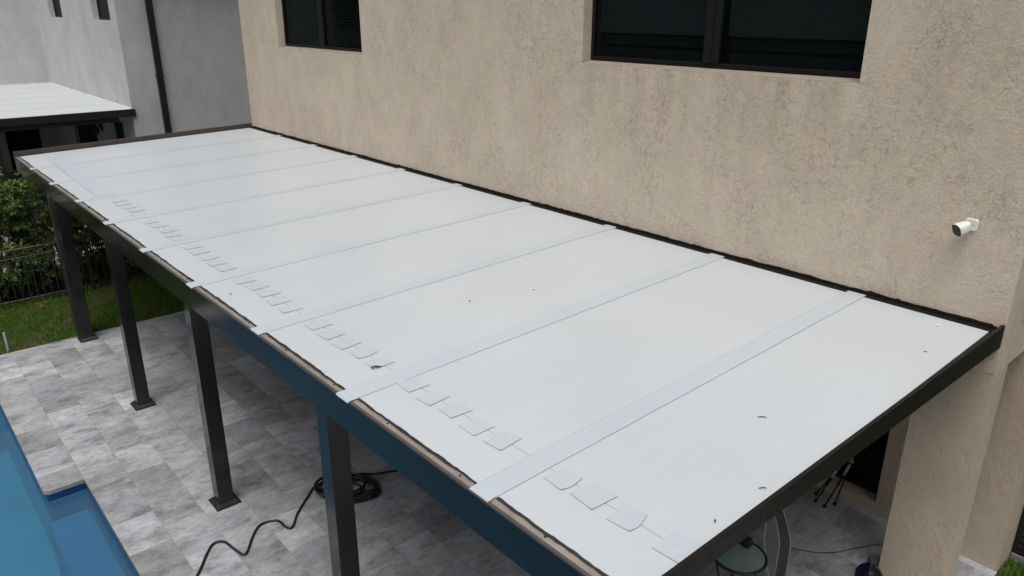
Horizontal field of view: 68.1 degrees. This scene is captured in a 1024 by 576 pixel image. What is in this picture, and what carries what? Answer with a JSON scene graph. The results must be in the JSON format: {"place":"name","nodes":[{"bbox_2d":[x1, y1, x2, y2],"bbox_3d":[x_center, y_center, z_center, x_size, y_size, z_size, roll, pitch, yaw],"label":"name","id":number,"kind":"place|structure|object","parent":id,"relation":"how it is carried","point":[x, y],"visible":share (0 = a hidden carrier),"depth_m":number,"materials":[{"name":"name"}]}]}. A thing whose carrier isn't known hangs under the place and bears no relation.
{"place":"outdoors","nodes":[
{"label":"outdoors","id":0,"kind":"place"},
{"bbox_2d":[0,450,60,575],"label":"pool floor","id":1,"kind":"structure","parent":0,"point":[26,549],"depth_m":9.57,"materials":[{"name":"paint"}]},
{"bbox_2d":[49,509,126,575],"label":"pool bench","id":2,"kind":"object","parent":1,"relation":"on","point":[82,546],"visible":1,"depth_m":7.98,"materials":[{"name":"paint"}]},
{"bbox_2d":[0,171,103,285],"bbox_3d":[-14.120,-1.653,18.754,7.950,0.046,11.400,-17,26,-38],"label":"bush","id":3,"kind":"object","parent":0,"point":[11,175],"depth_m":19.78,"materials":[{"name":"green plant"}]},
{"bbox_2d":[0,82,135,216],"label":"neighbor patio cover","id":4,"kind":"object","parent":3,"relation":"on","point":[27,106],"visible":0.96,"depth_m":18.16,"materials":[{"name":"white metal"}]},
{"bbox_2d":[0,406,138,575],"bbox_3d":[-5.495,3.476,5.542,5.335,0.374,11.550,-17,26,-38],"label":"pool wall","id":5,"kind":"structure","parent":0,"point":[68,502],"depth_m":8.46,"materials":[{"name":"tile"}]},
{"bbox_2d":[0,311,996,575],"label":"patio paving","id":6,"kind":"structure","parent":0,"point":[74,417],"depth_m":8.49,"materials":[{"name":"grey stone"}]},
{"bbox_2d":[196,469,397,575],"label":"coiled hose","id":7,"kind":"object","parent":6,"relation":"on","point":[364,478],"visible":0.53,"depth_m":8.13,"materials":[{"name":"rubber"}]},
{"bbox_2d":[13,123,1004,575],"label":"patio cover","id":8,"kind":"object","parent":6,"relation":"on","point":[603,397],"visible":1,"depth_m":5.87,"materials":[{"name":"white metal"}]},
{"bbox_2d":[715,543,767,575],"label":"glass table","id":9,"kind":"object","parent":6,"relation":"on","point":[739,559],"visible":0.61,"depth_m":6.20,"materials":[{"name":"glass"}]},
{"bbox_2d":[739,536,752,547],"bbox_3d":[1.973,2.122,6.364,0.079,0.077,0.089,-17,26,-38],"label":"lantern box","id":10,"kind":"object","parent":9,"relation":"on","point":[746,542],"visible":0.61,"depth_m":6.34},
{"bbox_2d":[752,510,790,575],"bbox_3d":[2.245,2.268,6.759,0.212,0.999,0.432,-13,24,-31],"label":"sling chair","id":11,"kind":"object","parent":6,"relation":"on","point":[777,542],"visible":0.71,"depth_m":6.62,"materials":[{"name":"grey fabric"}]},
{"bbox_2d":[814,467,840,502],"bbox_3d":[3.336,2.029,8.051,0.152,0.561,0.229,-17,26,-38],"label":"folding stand","id":12,"kind":"object","parent":6,"relation":"on","point":[828,481],"visible":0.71,"depth_m":8.07,"materials":[{"name":"black metal"}]},
{"bbox_2d":[791,543,883,552],"bbox_3d":[3.279,2.552,7.423,1.305,0.008,0.115,-1,20,-3],"label":"thin wire","id":13,"kind":"object","parent":6,"relation":"on","point":[838,551],"visible":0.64,"depth_m":7.39,"materials":[{"name":"rubber"}]},
{"bbox_2d":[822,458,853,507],"bbox_3d":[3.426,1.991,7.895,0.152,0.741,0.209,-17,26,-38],"label":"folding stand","id":14,"kind":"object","parent":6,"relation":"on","point":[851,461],"visible":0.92,"depth_m":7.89,"materials":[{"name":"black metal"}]},
{"bbox_2d":[0,170,1023,575],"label":"ground","id":15,"kind":"structure","parent":0,"point":[62,286],"depth_m":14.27,"materials":[{"name":"green plant"}]},
{"bbox_2d":[3,332,9,352],"bbox_3d":[-7.747,0.846,11.598,0.032,0.342,0.054,-17,26,-38],"label":"pipe stake","id":16,"kind":"object","parent":15,"relation":"on","point":[6,342],"visible":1,"depth_m":11.58,"materials":[{"name":"white plastic"}]},
{"bbox_2d":[0,243,30,295],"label":"leafy shrub","id":17,"kind":"object","parent":15,"relation":"on","point":[15,245],"visible":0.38,"depth_m":13.65,"materials":[{"name":"green plant"}]},
{"bbox_2d":[0,167,38,297],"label":"leafy shrub","id":18,"kind":"object","parent":15,"relation":"on","point":[9,190],"visible":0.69,"depth_m":13.52,"materials":[{"name":"green plant"}]},
{"bbox_2d":[0,248,59,298],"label":"leafy shrub","id":19,"kind":"object","parent":15,"relation":"on","point":[37,275],"visible":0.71,"depth_m":13.66,"materials":[{"name":"green plant"}]},
{"bbox_2d":[0,233,150,308],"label":"metal fence","id":20,"kind":"object","parent":15,"relation":"on","point":[85,246],"visible":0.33,"depth_m":13.62,"materials":[{"name":"black metal"}]},
{"bbox_2d":[57,239,132,283],"bbox_3d":[-7.906,-0.546,14.530,1.515,0.920,0.810,-17,26,-38],"label":"leafy shrub","id":21,"kind":"object","parent":15,"relation":"on","point":[105,262],"visible":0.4,"depth_m":14.39,"materials":[{"name":"green plant"}]},
{"bbox_2d":[68,211,134,280],"bbox_3d":[-8.144,-1.071,14.821,1.341,1.695,1.502,-17,26,-38],"label":"leafy shrub","id":22,"kind":"object","parent":15,"relation":"on","point":[91,232],"visible":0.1,"depth_m":14.68,"materials":[{"name":"green plant"}]},
{"bbox_2d":[0,0,251,171],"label":"neighbor house","id":23,"kind":"structure","parent":15,"relation":"on","point":[164,66],"depth_m":19.18,"materials":[{"name":"grey paint"}]},
{"bbox_2d":[5,129,42,169],"bbox_3d":[-15.793,-4.923,24.424,0.980,2.150,0.010,-17,26,-38],"label":"door","id":24,"kind":"structure","parent":23,"relation":"in","point":[21,140],"depth_m":24.46,"materials":[{"name":"black glass"}]},
{"bbox_2d":[52,0,62,17],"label":"window","id":25,"kind":"structure","parent":23,"relation":"in","point":[56,3],"depth_m":22.10,"materials":[{"name":"glass"}]},
{"bbox_2d":[77,124,97,143],"bbox_3d":[-12.440,-4.246,22.472,0.080,2.250,2.690,-17,26,-38],"label":"door","id":26,"kind":"structure","parent":23,"relation":"in","point":[86,134],"depth_m":22.67,"materials":[{"name":"black glass"}]},
{"bbox_2d":[92,124,103,133],"bbox_3d":[-11.286,-4.335,20.603,0.244,0.280,0.200,-17,26,-38],"label":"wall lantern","id":27,"kind":"object","parent":23,"relation":"attached to","point":[95,128],"depth_m":20.57,"materials":[{"name":"black metal"}]},
{"bbox_2d":[96,0,110,19],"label":"window","id":28,"kind":"structure","parent":23,"relation":"in","point":[102,5],"depth_m":18.68,"materials":[{"name":"glass"}]},
{"bbox_2d":[114,121,124,138],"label":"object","id":29,"kind":"structure","parent":23,"relation":"in","point":[118,125],"depth_m":19.90,"materials":[{"name":"black metal"}]},
{"bbox_2d":[238,0,1023,575],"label":"tan house","id":30,"kind":"structure","parent":15,"relation":"on","point":[874,146],"depth_m":7.08,"materials":[{"name":"paint"}]},
{"bbox_2d":[280,0,361,54],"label":"window","id":31,"kind":"structure","parent":30,"relation":"in","point":[333,26],"depth_m":12.79,"materials":[{"name":"glass"}]},
{"bbox_2d":[584,0,871,83],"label":"window","id":32,"kind":"structure","parent":30,"relation":"in","point":[818,40],"depth_m":7.10,"materials":[{"name":"glass"}]},
{"bbox_2d":[825,430,889,501],"bbox_3d":[3.157,1.040,8.463,0.266,1.870,2.260,-17,26,-38],"label":"door","id":33,"kind":"structure","parent":30,"relation":"in","point":[863,476],"depth_m":8.07,"materials":[{"name":"glass"}]},
{"bbox_2d":[952,218,978,235],"bbox_3d":[3.446,-0.462,5.765,0.180,0.126,0.099,-5,21,-15],"label":"security camera","id":34,"kind":"object","parent":30,"relation":"attached to","point":[967,225],"visible":1,"depth_m":5.74,"materials":[{"name":"white plastic"}]},
{"bbox_2d":[1010,513,1023,565],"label":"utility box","id":35,"kind":"object","parent":15,"relation":"on","point":[1017,553],"visible":0.97,"depth_m":7.27,"materials":[{"name":"black metal"}]},
{"bbox_2d":[854,555,882,575],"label":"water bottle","id":36,"kind":"object","parent":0,"point":[869,568],"visible":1,"depth_m":6.54,"materials":[{"name":"plastic"}]}
]}

